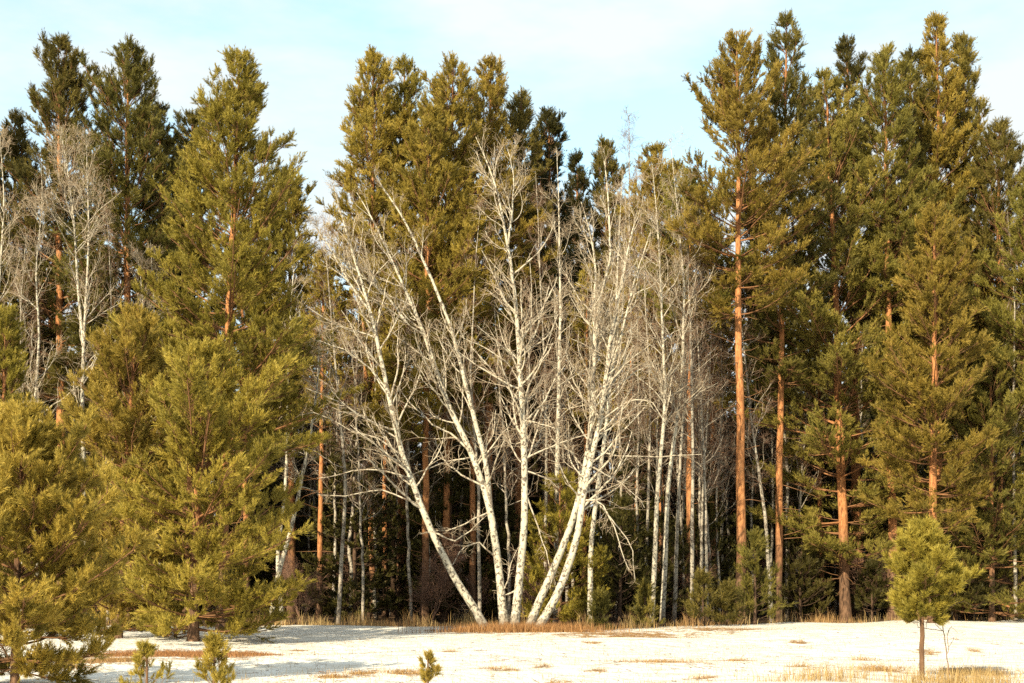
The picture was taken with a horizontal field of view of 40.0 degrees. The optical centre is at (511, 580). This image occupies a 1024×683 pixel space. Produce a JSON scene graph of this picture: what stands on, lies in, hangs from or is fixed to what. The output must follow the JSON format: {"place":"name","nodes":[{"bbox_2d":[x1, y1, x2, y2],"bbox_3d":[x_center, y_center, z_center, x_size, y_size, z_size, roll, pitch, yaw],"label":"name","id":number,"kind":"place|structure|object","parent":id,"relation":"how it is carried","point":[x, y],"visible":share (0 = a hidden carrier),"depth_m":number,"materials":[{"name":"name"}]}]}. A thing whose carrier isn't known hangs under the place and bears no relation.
{"place":"outdoors","nodes":[
{"label":"outdoors","id":0,"kind":"place"},
{"bbox_2d":[0,598,1023,682],"bbox_3d":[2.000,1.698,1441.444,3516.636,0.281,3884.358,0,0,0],"label":"ground","id":1,"kind":"structure","parent":0,"point":[874,644],"depth_m":34.49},
{"bbox_2d":[0,302,40,633],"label":"pine tree","id":2,"kind":"object","parent":1,"relation":"on","point":[11,361],"visible":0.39,"depth_m":44.93,"materials":[{"name":"green plant"}]},
{"bbox_2d":[0,125,57,420],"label":"birch tree","id":3,"kind":"object","parent":1,"relation":"on","point":[3,228],"visible":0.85,"depth_m":49.99,"materials":[{"name":"grey plant"}]},
{"bbox_2d":[0,107,72,621],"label":"pine tree","id":4,"kind":"object","parent":1,"relation":"on","point":[16,117],"visible":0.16,"depth_m":59.62,"materials":[{"name":"green plant"}]},
{"bbox_2d":[5,165,85,574],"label":"birch tree","id":5,"kind":"object","parent":1,"relation":"on","point":[38,248],"visible":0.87,"depth_m":50.91,"materials":[{"name":"grey plant"}]},
{"bbox_2d":[0,27,125,583],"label":"pine tree","id":6,"kind":"object","parent":1,"relation":"on","point":[64,89],"visible":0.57,"depth_m":57.27,"materials":[{"name":"green plant"}]},
{"bbox_2d":[24,120,124,613],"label":"birch tree","id":7,"kind":"object","parent":1,"relation":"on","point":[82,323],"visible":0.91,"depth_m":51.96,"materials":[{"name":"white plant"}]},
{"bbox_2d":[0,391,159,682],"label":"young pine","id":8,"kind":"object","parent":1,"relation":"on","point":[54,470],"visible":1,"depth_m":22.02,"materials":[{"name":"green plant"}]},
{"bbox_2d":[32,299,201,637],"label":"pine tree","id":9,"kind":"object","parent":1,"relation":"on","point":[117,375],"visible":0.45,"depth_m":40.90,"materials":[{"name":"green plant"}]},
{"bbox_2d":[38,31,235,619],"bbox_3d":[-15.278,-10.173,56.889,7.925,24.048,6.879,0,0,0],"label":"pine tree","id":10,"kind":"object","parent":1,"relation":"on","point":[138,122],"visible":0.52,"depth_m":56.27,"materials":[{"name":"green plant"}]},
{"bbox_2d":[118,639,175,682],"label":"pine seedling","id":11,"kind":"object","parent":1,"relation":"on","point":[147,647],"visible":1,"depth_m":20.19,"materials":[{"name":"green plant"}]},
{"bbox_2d":[101,99,214,516],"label":"pine tree","id":12,"kind":"object","parent":1,"relation":"on","point":[165,143],"visible":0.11,"depth_m":59.54,"materials":[{"name":"green plant"}]},
{"bbox_2d":[124,106,254,618],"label":"pine tree","id":13,"kind":"object","parent":1,"relation":"on","point":[191,120],"visible":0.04,"depth_m":61.63,"materials":[{"name":"green plant"}]},
{"bbox_2d":[76,330,316,642],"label":"pine tree","id":14,"kind":"object","parent":1,"relation":"on","point":[202,390],"visible":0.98,"depth_m":38.68,"materials":[{"name":"green plant"}]},
{"bbox_2d":[191,629,235,682],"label":"pine seedling","id":15,"kind":"object","parent":1,"relation":"on","point":[213,645],"visible":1,"depth_m":19.54,"materials":[{"name":"green plant"}]},
{"bbox_2d":[101,43,365,629],"bbox_3d":[-9.685,-8.155,47.596,8.410,20.026,9.243,0,0,17],"label":"pine tree","id":16,"kind":"object","parent":1,"relation":"on","point":[223,117],"visible":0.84,"depth_m":46.64,"materials":[{"name":"green plant"}]},
{"bbox_2d":[205,436,310,614],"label":"spruce tree","id":17,"kind":"object","parent":1,"relation":"on","point":[260,575],"visible":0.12,"depth_m":68.06,"materials":[{"name":"green plant"}]},
{"bbox_2d":[234,164,337,616],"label":"pine tree","id":18,"kind":"object","parent":1,"relation":"on","point":[297,212],"visible":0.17,"depth_m":64.58,"materials":[{"name":"green plant"}]},
{"bbox_2d":[266,452,330,615],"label":"spruce tree","id":19,"kind":"object","parent":1,"relation":"on","point":[299,525],"visible":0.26,"depth_m":69.14,"materials":[{"name":"green plant"}]},
{"bbox_2d":[269,308,343,624],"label":"birch tree","id":20,"kind":"object","parent":1,"relation":"on","point":[284,552],"visible":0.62,"depth_m":53.46,"materials":[{"name":"grey plant"}]},
{"bbox_2d":[290,248,354,620],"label":"pine tree","id":21,"kind":"object","parent":1,"relation":"on","point":[320,543],"visible":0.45,"depth_m":59.93,"materials":[{"name":"green plant"}]},
{"bbox_2d":[292,209,359,623],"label":"birch tree","id":22,"kind":"object","parent":1,"relation":"on","point":[339,599],"visible":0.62,"depth_m":55.92,"materials":[{"name":"grey plant"}]},
{"bbox_2d":[326,261,378,619],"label":"birch tree","id":23,"kind":"object","parent":1,"relation":"on","point":[349,540],"visible":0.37,"depth_m":59.97,"materials":[{"name":"grey plant"}]},
{"bbox_2d":[297,376,412,621],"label":"spruce tree","id":24,"kind":"object","parent":1,"relation":"on","point":[378,560],"visible":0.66,"depth_m":59.92,"materials":[{"name":"green plant"}]},
{"bbox_2d":[307,216,407,619],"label":"pine tree","id":25,"kind":"object","parent":1,"relation":"on","point":[377,397],"visible":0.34,"depth_m":60.39,"materials":[{"name":"green plant"}]},
{"bbox_2d":[327,338,392,621],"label":"birch tree","id":26,"kind":"object","parent":1,"relation":"on","point":[361,541],"visible":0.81,"depth_m":57.95,"materials":[{"name":"grey plant"}]},
{"bbox_2d":[311,44,418,618],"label":"pine tree","id":27,"kind":"object","parent":1,"relation":"on","point":[364,135],"visible":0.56,"depth_m":61.31,"materials":[{"name":"green plant"}]},
{"bbox_2d":[342,388,439,615],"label":"spruce tree","id":28,"kind":"object","parent":1,"relation":"on","point":[393,522],"visible":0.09,"depth_m":67.34,"materials":[{"name":"green plant"}]},
{"bbox_2d":[357,53,442,617],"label":"pine tree","id":29,"kind":"object","parent":1,"relation":"on","point":[408,90],"visible":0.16,"depth_m":62.77,"materials":[{"name":"green plant"}]},
{"bbox_2d":[380,295,436,620],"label":"birch tree","id":30,"kind":"object","parent":1,"relation":"on","point":[408,455],"visible":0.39,"depth_m":58.90,"materials":[{"name":"grey plant"}]},
{"bbox_2d":[340,101,506,621],"bbox_3d":[-3.719,-9.081,58.975,6.896,22.020,6.212,0,0,31],"label":"pine tree","id":31,"kind":"object","parent":1,"relation":"on","point":[422,154],"visible":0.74,"depth_m":58.29,"materials":[{"name":"green plant"}]},
{"bbox_2d":[384,442,465,618],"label":"spruce tree","id":32,"kind":"object","parent":1,"relation":"on","point":[403,575],"visible":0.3,"depth_m":61.62,"materials":[{"name":"green plant"}]},
{"bbox_2d":[404,523,469,621],"bbox_3d":[-2.990,-0.254,57.899,2.726,4.388,3.273,0,0,12],"label":"bare shrub","id":33,"kind":"object","parent":1,"relation":"on","point":[432,593],"visible":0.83,"depth_m":57.76,"materials":[{"name":"brown plant"}]},
{"bbox_2d":[387,396,506,619],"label":"spruce tree","id":34,"kind":"object","parent":1,"relation":"on","point":[456,488],"visible":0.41,"depth_m":60.63,"materials":[{"name":"green plant"}]},
{"bbox_2d":[376,50,528,620],"bbox_3d":[-2.786,-10.429,60.904,7.161,24.685,6.447,0,0,0],"label":"pine tree","id":35,"kind":"object","parent":1,"relation":"on","point":[442,91],"visible":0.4,"depth_m":59.98,"materials":[{"name":"green plant"}]},
{"bbox_2d":[435,198,503,611],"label":"birch tree","id":36,"kind":"object","parent":1,"relation":"on","point":[478,514],"visible":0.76,"depth_m":57.00,"materials":[{"name":"grey plant"}]},
{"bbox_2d":[433,207,525,621],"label":"pine tree","id":37,"kind":"object","parent":1,"relation":"on","point":[472,566],"visible":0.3,"depth_m":60.21,"materials":[{"name":"green plant"}]},
{"bbox_2d":[424,52,563,620],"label":"pine tree","id":38,"kind":"object","parent":1,"relation":"on","point":[497,92],"visible":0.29,"depth_m":62.48,"materials":[{"name":"green plant"}]},
{"bbox_2d":[297,123,700,629],"bbox_3d":[-0.339,-6.770,47.709,13.615,17.467,5.600,0,0,0],"label":"birch clump","id":39,"kind":"object","parent":1,"relation":"on","point":[580,506],"visible":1,"depth_m":47.68,"materials":[{"name":"white plant"}]},
{"bbox_2d":[476,473,530,616],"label":"spruce tree","id":40,"kind":"object","parent":1,"relation":"on","point":[499,499],"visible":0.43,"depth_m":61.44,"materials":[{"name":"green plant"}]},
{"bbox_2d":[469,298,542,621],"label":"birch tree","id":41,"kind":"object","parent":1,"relation":"on","point":[505,479],"visible":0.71,"depth_m":58.45,"materials":[{"name":"grey plant"}]},
{"bbox_2d":[474,86,578,601],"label":"pine tree","id":42,"kind":"object","parent":1,"relation":"on","point":[521,116],"visible":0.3,"depth_m":64.56,"materials":[{"name":"green plant"}]},
{"bbox_2d":[489,253,566,617],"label":"birch tree","id":43,"kind":"object","parent":1,"relation":"on","point":[527,408],"visible":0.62,"depth_m":58.93,"materials":[{"name":"grey plant"}]},
{"bbox_2d":[456,357,601,597],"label":"spruce tree","id":44,"kind":"object","parent":1,"relation":"on","point":[535,508],"visible":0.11,"depth_m":75.36,"materials":[{"name":"green plant"}]},
{"bbox_2d":[40,235,1023,590],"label":"trees","id":45,"kind":"object","parent":1,"relation":"on","point":[534,467],"visible":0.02,"depth_m":92.13,"materials":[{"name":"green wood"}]},
{"bbox_2d":[62,625,1023,682],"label":"dry grass","id":46,"kind":"structure","parent":1,"relation":"on","point":[181,653],"depth_m":29.33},
{"bbox_2d":[514,171,576,605],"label":"birch tree","id":47,"kind":"object","parent":1,"relation":"on","point":[544,365],"visible":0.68,"depth_m":59.94,"materials":[{"name":"white plant"}]},
{"bbox_2d":[505,104,604,616],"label":"pine tree","id":48,"kind":"object","parent":1,"relation":"on","point":[552,127],"visible":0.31,"depth_m":67.53,"materials":[{"name":"green plant"}]},
{"bbox_2d":[512,147,610,611],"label":"pine tree","id":49,"kind":"object","parent":1,"relation":"on","point":[579,172],"visible":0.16,"depth_m":74.68,"materials":[{"name":"green plant"}]},
{"bbox_2d":[537,276,596,613],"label":"birch tree","id":50,"kind":"object","parent":1,"relation":"on","point":[564,456],"visible":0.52,"depth_m":62.39,"materials":[{"name":"grey plant"}]},
{"bbox_2d":[533,147,601,624],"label":"birch tree","id":51,"kind":"object","parent":1,"relation":"on","point":[559,308],"visible":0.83,"depth_m":55.99,"materials":[{"name":"white plant"}]},
{"bbox_2d":[521,466,614,624],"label":"young pine","id":52,"kind":"object","parent":1,"relation":"on","point":[560,518],"visible":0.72,"depth_m":54.51,"materials":[{"name":"green plant"}]},
{"bbox_2d":[547,263,617,616],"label":"tree","id":53,"kind":"object","parent":1,"relation":"on","point":[575,325],"visible":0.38,"depth_m":64.76,"materials":[{"name":"green plant"}]},
{"bbox_2d":[585,585,614,629],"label":"spruce tree","id":54,"kind":"object","parent":1,"relation":"on","point":[600,603],"visible":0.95,"depth_m":50.80,"materials":[{"name":"green plant"}]},
{"bbox_2d":[532,133,685,614],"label":"pine tree","id":55,"kind":"object","parent":1,"relation":"on","point":[597,162],"visible":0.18,"depth_m":70.55,"materials":[{"name":"green plant"}]},
{"bbox_2d":[576,167,645,619],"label":"birch tree","id":56,"kind":"object","parent":1,"relation":"on","point":[591,548],"visible":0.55,"depth_m":53.96,"materials":[{"name":"white plant"}]},
{"bbox_2d":[582,492,661,620],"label":"spruce tree","id":57,"kind":"object","parent":1,"relation":"on","point":[621,516],"visible":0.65,"depth_m":56.86,"materials":[{"name":"green plant"}]},
{"bbox_2d":[583,275,668,519],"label":"pine tree","id":58,"kind":"object","parent":1,"relation":"on","point":[625,337],"visible":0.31,"depth_m":62.34,"materials":[{"name":"green plant"}]},
{"bbox_2d":[582,105,673,520],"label":"birch tree","id":59,"kind":"object","parent":1,"relation":"on","point":[629,213],"visible":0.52,"depth_m":61.94,"materials":[{"name":"grey plant"}]},
{"bbox_2d":[584,417,673,618],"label":"spruce tree","id":60,"kind":"object","parent":1,"relation":"on","point":[642,492],"visible":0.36,"depth_m":59.84,"materials":[{"name":"green plant"}]},
{"bbox_2d":[612,313,669,571],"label":"birch tree","id":61,"kind":"object","parent":1,"relation":"on","point":[636,462],"visible":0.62,"depth_m":58.36,"materials":[{"name":"grey plant"}]},
{"bbox_2d":[626,575,666,627],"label":"spruce tree","id":62,"kind":"object","parent":1,"relation":"on","point":[645,587],"visible":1,"depth_m":51.84,"materials":[{"name":"green plant"}]},
{"bbox_2d":[620,211,680,565],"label":"birch tree","id":63,"kind":"object","parent":1,"relation":"on","point":[648,479],"visible":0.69,"depth_m":57.94,"materials":[{"name":"grey plant"}]},
{"bbox_2d":[625,321,687,617],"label":"birch tree","id":64,"kind":"object","parent":1,"relation":"on","point":[657,432],"visible":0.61,"depth_m":58.07,"materials":[{"name":"grey plant"}]},
{"bbox_2d":[619,151,702,620],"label":"birch tree","id":65,"kind":"object","parent":1,"relation":"on","point":[663,384],"visible":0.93,"depth_m":54.94,"materials":[{"name":"white plant"}]},
{"bbox_2d":[623,508,699,618],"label":"spruce tree","id":66,"kind":"object","parent":1,"relation":"on","point":[682,549],"visible":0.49,"depth_m":57.75,"materials":[{"name":"green plant"}]},
{"bbox_2d":[592,140,754,614],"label":"pine tree","id":67,"kind":"object","parent":1,"relation":"on","point":[654,149],"visible":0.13,"depth_m":65.40,"materials":[{"name":"green plant"}]},
{"bbox_2d":[631,126,725,621],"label":"birch tree","id":68,"kind":"object","parent":1,"relation":"on","point":[662,615],"visible":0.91,"depth_m":55.92,"materials":[{"name":"white plant"}]},
{"bbox_2d":[659,198,722,623],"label":"birch tree","id":69,"kind":"object","parent":1,"relation":"on","point":[674,609],"visible":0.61,"depth_m":56.95,"materials":[{"name":"white plant"}]},
{"bbox_2d":[655,220,731,623],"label":"birch tree","id":70,"kind":"object","parent":1,"relation":"on","point":[691,421],"visible":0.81,"depth_m":55.97,"materials":[{"name":"white plant"}]},
{"bbox_2d":[633,164,759,616],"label":"pine tree","id":71,"kind":"object","parent":1,"relation":"on","point":[745,259],"visible":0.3,"depth_m":58.82,"materials":[{"name":"green plant"}]},
{"bbox_2d":[666,495,727,606],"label":"spruce tree","id":72,"kind":"object","parent":1,"relation":"on","point":[710,511],"visible":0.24,"depth_m":59.70,"materials":[{"name":"green plant"}]},
{"bbox_2d":[657,444,747,619],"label":"spruce tree","id":73,"kind":"object","parent":1,"relation":"on","point":[726,572],"visible":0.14,"depth_m":61.25,"materials":[{"name":"green plant"}]},
{"bbox_2d":[679,564,729,625],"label":"spruce tree","id":74,"kind":"object","parent":1,"relation":"on","point":[702,578],"visible":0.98,"depth_m":52.85,"materials":[{"name":"green plant"}]},
{"bbox_2d":[677,312,734,621],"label":"birch tree","id":75,"kind":"object","parent":1,"relation":"on","point":[702,502],"visible":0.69,"depth_m":57.96,"materials":[{"name":"grey plant"}]},
{"bbox_2d":[674,258,741,623],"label":"birch tree","id":76,"kind":"object","parent":1,"relation":"on","point":[705,506],"visible":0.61,"depth_m":56.98,"materials":[{"name":"grey plant"}]},
{"bbox_2d":[675,226,752,618],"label":"pine tree","id":77,"kind":"object","parent":1,"relation":"on","point":[731,391],"visible":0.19,"depth_m":62.86,"materials":[{"name":"green plant"}]},
{"bbox_2d":[703,323,747,614],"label":"birch tree","id":78,"kind":"object","parent":1,"relation":"on","point":[729,475],"visible":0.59,"depth_m":60.00,"materials":[{"name":"grey plant"}]},
{"bbox_2d":[709,576,746,625],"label":"spruce tree","id":79,"kind":"object","parent":1,"relation":"on","point":[729,587],"visible":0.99,"depth_m":53.25,"materials":[{"name":"green plant"}]},
{"bbox_2d":[628,27,836,621],"bbox_3d":[9.306,-10.294,57.008,7.951,24.421,6.419,0,0,-25],"label":"pine tree","id":80,"kind":"object","parent":1,"relation":"on","point":[728,111],"visible":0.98,"depth_m":56.36,"materials":[{"name":"green plant"}]},
{"bbox_2d":[706,415,772,608],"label":"spruce tree","id":81,"kind":"object","parent":1,"relation":"on","point":[730,501],"visible":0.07,"depth_m":71.27,"materials":[{"name":"green plant"}]},
{"bbox_2d":[721,285,782,621],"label":"birch tree","id":82,"kind":"object","parent":1,"relation":"on","point":[758,471],"visible":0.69,"depth_m":57.96,"materials":[{"name":"white plant"}]},
{"bbox_2d":[727,525,797,624],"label":"spruce tree","id":83,"kind":"object","parent":1,"relation":"on","point":[757,540],"visible":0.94,"depth_m":54.36,"materials":[{"name":"green plant"}]},
{"bbox_2d":[726,405,823,614],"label":"spruce tree","id":84,"kind":"object","parent":1,"relation":"on","point":[793,492],"visible":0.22,"depth_m":67.17,"materials":[{"name":"green plant"}]},
{"bbox_2d":[710,8,870,621],"bbox_3d":[11.611,-11.243,60.090,6.457,26.455,5.744,0,0,-21],"label":"pine tree","id":85,"kind":"object","parent":1,"relation":"on","point":[797,99],"visible":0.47,"depth_m":59.57,"materials":[{"name":"green plant"}]},
{"bbox_2d":[761,517,840,621],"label":"spruce tree","id":86,"kind":"object","parent":1,"relation":"on","point":[802,562],"visible":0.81,"depth_m":60.54,"materials":[{"name":"green plant"}]},
{"bbox_2d":[721,65,926,621],"bbox_3d":[13.512,-10.206,61.319,9.129,24.341,9.427,0,0,0],"label":"pine tree","id":87,"kind":"object","parent":1,"relation":"on","point":[835,350],"visible":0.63,"depth_m":60.26,"materials":[{"name":"green plant"}]},
{"bbox_2d":[790,404,882,615],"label":"spruce tree","id":88,"kind":"object","parent":1,"relation":"on","point":[848,483],"visible":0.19,"depth_m":67.77,"materials":[{"name":"green plant"}]},
{"bbox_2d":[819,32,882,615],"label":"pine tree","id":89,"kind":"object","parent":1,"relation":"on","point":[844,49],"visible":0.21,"depth_m":66.77,"materials":[{"name":"green plant"}]},
{"bbox_2d":[850,556,891,619],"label":"spruce tree","id":90,"kind":"object","parent":1,"relation":"on","point":[870,566],"visible":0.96,"depth_m":60.90,"materials":[{"name":"green plant"}]},
{"bbox_2d":[816,40,965,619],"bbox_3d":[16.665,-10.770,60.906,5.959,25.328,5.262,0,0,-23],"label":"pine tree","id":91,"kind":"object","parent":1,"relation":"on","point":[889,87],"visible":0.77,"depth_m":60.30,"materials":[{"name":"green plant"}]},
{"bbox_2d":[862,43,953,617],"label":"pine tree","id":92,"kind":"object","parent":1,"relation":"on","point":[916,86],"visible":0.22,"depth_m":63.51,"materials":[{"name":"green plant"}]},
{"bbox_2d":[846,200,1003,622],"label":"pine tree","id":93,"kind":"object","parent":1,"relation":"on","point":[957,471],"visible":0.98,"depth_m":56.42,"materials":[{"name":"green plant"}]},
{"bbox_2d":[865,8,1002,506],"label":"pine tree","id":94,"kind":"object","parent":1,"relation":"on","point":[945,147],"visible":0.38,"depth_m":63.47,"materials":[{"name":"green plant"}]},
{"bbox_2d":[881,513,987,677],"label":"young pine","id":95,"kind":"object","parent":1,"relation":"on","point":[923,551],"visible":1,"depth_m":23.12,"materials":[{"name":"green plant"}]},
{"bbox_2d":[885,325,1023,621],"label":"pine tree","id":96,"kind":"object","parent":1,"relation":"on","point":[990,524],"visible":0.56,"depth_m":59.15,"materials":[{"name":"green plant"}]},
{"bbox_2d":[900,481,1013,620],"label":"spruce tree","id":97,"kind":"object","parent":1,"relation":"on","point":[971,585],"visible":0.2,"depth_m":59.79,"materials":[{"name":"green plant"}]},
{"bbox_2d":[892,30,1023,618],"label":"pine tree","id":98,"kind":"object","parent":1,"relation":"on","point":[962,44],"visible":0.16,"depth_m":64.45,"materials":[{"name":"green plant"}]},
{"bbox_2d":[946,115,1023,617],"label":"pine tree","id":99,"kind":"object","parent":1,"relation":"on","point":[993,142],"visible":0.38,"depth_m":62.44,"materials":[{"name":"green plant"}]},
{"bbox_2d":[963,171,1023,492],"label":"pine tree","id":100,"kind":"object","parent":1,"relation":"on","point":[1006,323],"visible":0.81,"depth_m":59.72,"materials":[{"name":"green plant"}]},
{"bbox_2d":[978,210,1023,620],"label":"birch tree","id":101,"kind":"object","parent":1,"relation":"on","point":[1015,551],"visible":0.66,"depth_m":59.96,"materials":[{"name":"plant"}]},
{"bbox_2d":[0,0,1023,515],"label":"sky","id":102,"kind":"structure","parent":0,"point":[591,60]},
{"bbox_2d":[8,592,1023,630],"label":"dry grass","id":103,"kind":"structure","parent":0,"point":[473,620],"depth_m":52.74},
{"bbox_2d":[396,619,656,633],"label":"dry grass","id":104,"kind":"structure","parent":0,"point":[506,627],"depth_m":46.74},
{"bbox_2d":[70,660,1023,682],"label":"meadow grass","id":105,"kind":"structure","parent":0,"point":[957,678],"depth_m":22.70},
{"bbox_2d":[232,627,1023,682],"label":"stubble","id":106,"kind":"object","parent":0,"point":[614,660],"visible":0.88,"depth_m":29.29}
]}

